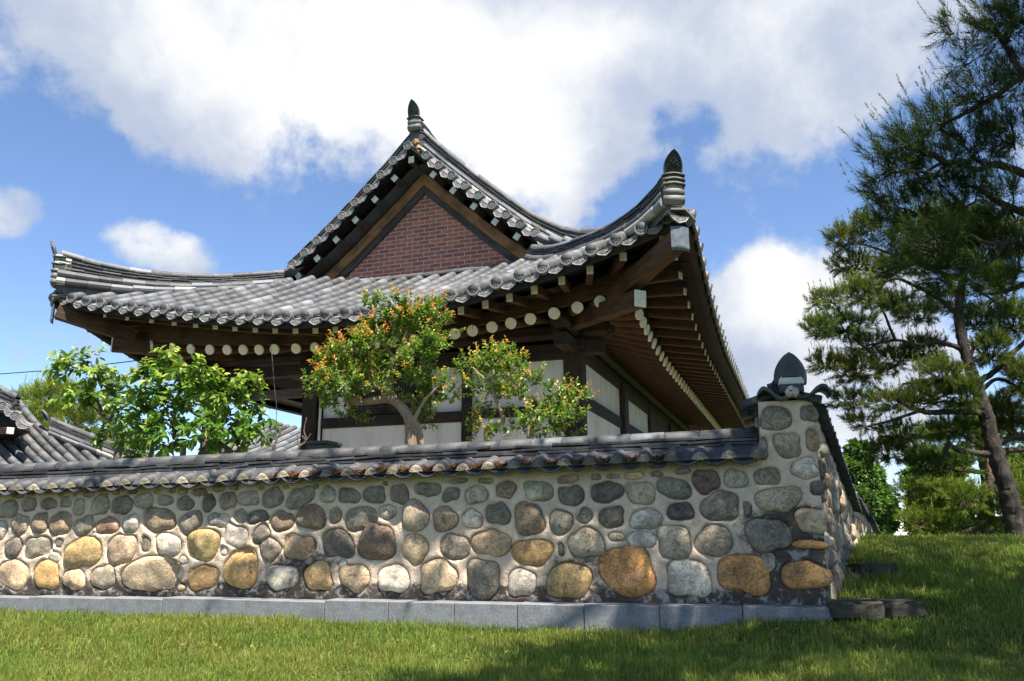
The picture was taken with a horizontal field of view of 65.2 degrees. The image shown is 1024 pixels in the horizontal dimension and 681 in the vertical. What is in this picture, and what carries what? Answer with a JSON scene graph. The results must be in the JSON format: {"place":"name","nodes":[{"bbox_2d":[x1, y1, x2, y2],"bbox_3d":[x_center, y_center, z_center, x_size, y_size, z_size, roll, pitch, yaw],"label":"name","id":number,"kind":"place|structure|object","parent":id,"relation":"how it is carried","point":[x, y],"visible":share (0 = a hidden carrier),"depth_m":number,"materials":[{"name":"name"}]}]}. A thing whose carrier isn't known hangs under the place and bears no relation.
{"place":"outdoors","nodes":[
{"label":"outdoors","id":0,"kind":"place"},
{"bbox_2d":[0,0,1023,535],"label":"sky","id":1,"kind":"structure","parent":0,"point":[182,136],"materials":[{"name":"blue"}]},
{"bbox_2d":[0,530,1023,680],"bbox_3d":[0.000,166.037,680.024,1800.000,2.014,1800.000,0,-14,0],"label":"ground","id":2,"kind":"structure","parent":0,"point":[863,642],"depth_m":6.09,"materials":[{"name":"green plant"}]},
{"bbox_2d":[0,385,153,464],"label":"neighbouring house","id":3,"kind":"structure","parent":2,"relation":"on","point":[22,440],"depth_m":15.35,"materials":[{"name":"tile"}]},
{"bbox_2d":[0,400,832,633],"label":"stone wall","id":4,"kind":"structure","parent":2,"relation":"on","point":[716,526],"depth_m":7.75,"materials":[{"name":"stone"}]},
{"bbox_2d":[268,451,681,477],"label":"roof tiles","id":5,"kind":"object","parent":4,"relation":"on","point":[473,465],"visible":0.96,"depth_m":7.77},
{"bbox_2d":[739,352,881,605],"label":"side stone wall","id":6,"kind":"structure","parent":2,"relation":"on","point":[850,518],"depth_m":7.38,"materials":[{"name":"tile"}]},
{"bbox_2d":[847,573,860,579],"bbox_3d":[3.321,2.324,7.770,0.142,0.135,0.128,0,-14,0],"label":"loose stone","id":7,"kind":"object","parent":2,"relation":"on","point":[854,574],"visible":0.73,"depth_m":7.74,"materials":[{"name":"grey stone"}]},
{"bbox_2d":[826,598,884,619],"bbox_3d":[2.768,2.170,6.472,0.428,0.144,0.315,-1,-14,6],"label":"stone step","id":8,"kind":"object","parent":2,"relation":"on","point":[850,608],"visible":0.96,"depth_m":6.34,"materials":[{"name":"grey stone"}]},
{"bbox_2d":[841,437,901,535],"bbox_3d":[10.460,4.611,23.609,1.912,3.541,2.694,-7,-15,26],"label":"broadleaf tree","id":9,"kind":"object","parent":2,"relation":"on","point":[872,490],"visible":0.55,"depth_m":23.43,"materials":[{"name":"green plant"}]},
{"bbox_2d":[845,563,898,578],"bbox_3d":[3.592,2.321,7.977,0.478,0.214,0.359,1,-14,-3],"label":"stone step","id":10,"kind":"object","parent":2,"relation":"on","point":[872,568],"visible":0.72,"depth_m":7.84,"materials":[{"name":"grey stone"}]},
{"bbox_2d":[879,599,926,616],"bbox_3d":[3.162,2.176,6.519,0.355,0.119,0.290,2,-14,-7],"label":"stone step","id":11,"kind":"object","parent":2,"relation":"on","point":[903,607],"visible":0.75,"depth_m":6.40,"materials":[{"name":"grey stone"}]},
{"bbox_2d":[843,576,969,634],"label":"needle litter","id":12,"kind":"object","parent":2,"relation":"on","point":[895,598],"visible":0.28,"depth_m":7.00,"materials":[{"name":"brown plant"}]},
{"bbox_2d":[796,195,1023,536],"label":"pine tree","id":13,"kind":"object","parent":2,"relation":"on","point":[992,424],"visible":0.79,"depth_m":13.26,"materials":[{"name":"green plant"}]},
{"bbox_2d":[838,0,1023,331],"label":"pine tree","id":14,"kind":"object","parent":2,"relation":"on","point":[980,237],"visible":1,"depth_m":7.34,"materials":[{"name":"green plant"}]},
{"bbox_2d":[900,445,978,531],"bbox_3d":[12.281,4.729,23.511,3.528,3.317,1.879,8,-16,-30],"label":"broadleaf tree","id":15,"kind":"object","parent":2,"relation":"on","point":[915,492],"visible":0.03,"depth_m":23.32,"materials":[{"name":"green plant"}]},
{"bbox_2d":[888,390,1023,536],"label":"pine tree","id":16,"kind":"object","parent":2,"relation":"on","point":[949,492],"visible":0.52,"depth_m":16.25,"materials":[{"name":"green plant"}]},
{"bbox_2d":[907,513,1004,536],"bbox_3d":[10.755,4.521,18.751,2.893,1.147,2.195,-9,-16,33],"label":"broadleaf tree","id":17,"kind":"object","parent":2,"relation":"on","point":[1000,532],"visible":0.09,"depth_m":18.31,"materials":[{"name":"green plant"}]},
{"bbox_2d":[1005,444,1023,504],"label":"broadleaf tree","id":18,"kind":"object","parent":2,"relation":"on","point":[1021,456],"visible":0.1,"depth_m":19.17,"materials":[{"name":"green plant"}]},
{"bbox_2d":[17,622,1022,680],"bbox_3d":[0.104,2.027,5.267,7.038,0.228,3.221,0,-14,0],"label":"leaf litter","id":19,"kind":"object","parent":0,"point":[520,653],"visible":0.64,"depth_m":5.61,"materials":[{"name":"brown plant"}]},
{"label":"courtyard ground","id":20,"kind":"structure","parent":0,"visible":0},
{"bbox_2d":[11,368,155,456],"bbox_3d":[-13.046,3.813,23.249,5.706,5.850,3.522,-7,-15,28],"label":"pine tree","id":21,"kind":"object","parent":20,"relation":"on","point":[48,389],"visible":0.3,"depth_m":22.91,"materials":[{"name":"green plant"}]},
{"bbox_2d":[39,342,147,458],"bbox_3d":[-6.041,1.794,11.429,1.565,3.762,0.966,8,-16,-30],"label":"persimmon tree","id":22,"kind":"object","parent":20,"relation":"on","point":[109,383],"visible":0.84,"depth_m":11.68,"materials":[{"name":"green plant"}]},
{"bbox_2d":[105,343,281,458],"bbox_3d":[-4.305,1.727,10.560,2.360,3.465,1.455,0,-14,0],"label":"persimmon tree","id":23,"kind":"object","parent":20,"relation":"on","point":[203,393],"visible":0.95,"depth_m":10.57,"materials":[{"name":"green plant"}]},
{"bbox_2d":[198,420,300,452],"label":"courtyard house","id":24,"kind":"structure","parent":20,"relation":"on","point":[287,440],"depth_m":25.85,"materials":[{"name":"tile"}]},
{"bbox_2d":[262,418,310,450],"bbox_3d":[-2.841,2.130,9.815,0.664,2.367,0.162,-2,-14,8],"label":"bare shrub","id":25,"kind":"object","parent":20,"relation":"on","point":[270,440],"visible":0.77,"depth_m":10.00,"materials":[{"name":"brown plant"}]},
{"bbox_2d":[305,440,342,449],"bbox_3d":[-2.251,1.810,9.439,0.314,1.220,0.340,-5,-14,19],"label":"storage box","id":26,"kind":"object","parent":20,"relation":"on","point":[322,444],"visible":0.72,"depth_m":9.44,"materials":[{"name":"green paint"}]},
{"bbox_2d":[300,284,466,444],"bbox_3d":[-1.423,1.174,8.977,1.918,3.835,1.090,0,-14,0],"label":"crape myrtle","id":27,"kind":"object","parent":20,"relation":"on","point":[413,428],"visible":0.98,"depth_m":9.12,"materials":[{"name":"green plant"}]},
{"bbox_2d":[48,99,749,452],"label":"tile roofed house","id":28,"kind":"structure","parent":20,"relation":"on","point":[621,315],"depth_m":12.72,"materials":[{"name":"grey tile"}]},
{"bbox_2d":[0,357,155,373],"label":"overhead cable","id":29,"kind":"object","parent":28,"relation":"attached to","point":[71,368],"visible":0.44,"depth_m":13.85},
{"bbox_2d":[271,348,276,425],"bbox_3d":[-3.229,0.642,10.858,0.029,1.299,0.494,9,-16,-34],"label":"hanging wire","id":30,"kind":"object","parent":28,"relation":"hanging from","point":[274,387],"visible":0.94,"depth_m":10.85,"materials":[{"name":"black metal"}]},
{"bbox_2d":[356,371,416,415],"bbox_3d":[-1.950,0.846,12.648,1.114,0.683,0.058,-5,-14,19],"label":"lattice window","id":31,"kind":"structure","parent":28,"relation":"in","point":[381,408],"depth_m":12.61,"materials":[{"name":"brown wood"}]},
{"bbox_2d":[652,413,667,432],"bbox_3d":[3.320,3.391,17.822,0.070,3.310,2.520,-5,-14,19],"label":"door panel","id":32,"kind":"structure","parent":28,"relation":"in","point":[658,425],"depth_m":18.05,"materials":[{"name":"grey wood"}]},
{"bbox_2d":[452,335,546,441],"bbox_3d":[-0.171,1.427,8.704,0.895,3.170,1.015,5,-15,-21],"label":"crape myrtle","id":33,"kind":"object","parent":20,"relation":"on","point":[494,385],"visible":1,"depth_m":8.81,"materials":[{"name":"green plant"}]},
{"bbox_2d":[497,372,599,438],"bbox_3d":[0.396,1.635,8.404,1.156,2.613,0.779,0,-14,0],"label":"crape myrtle","id":34,"kind":"object","parent":20,"relation":"on","point":[560,426],"visible":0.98,"depth_m":8.54,"materials":[{"name":"green plant"}]}
]}

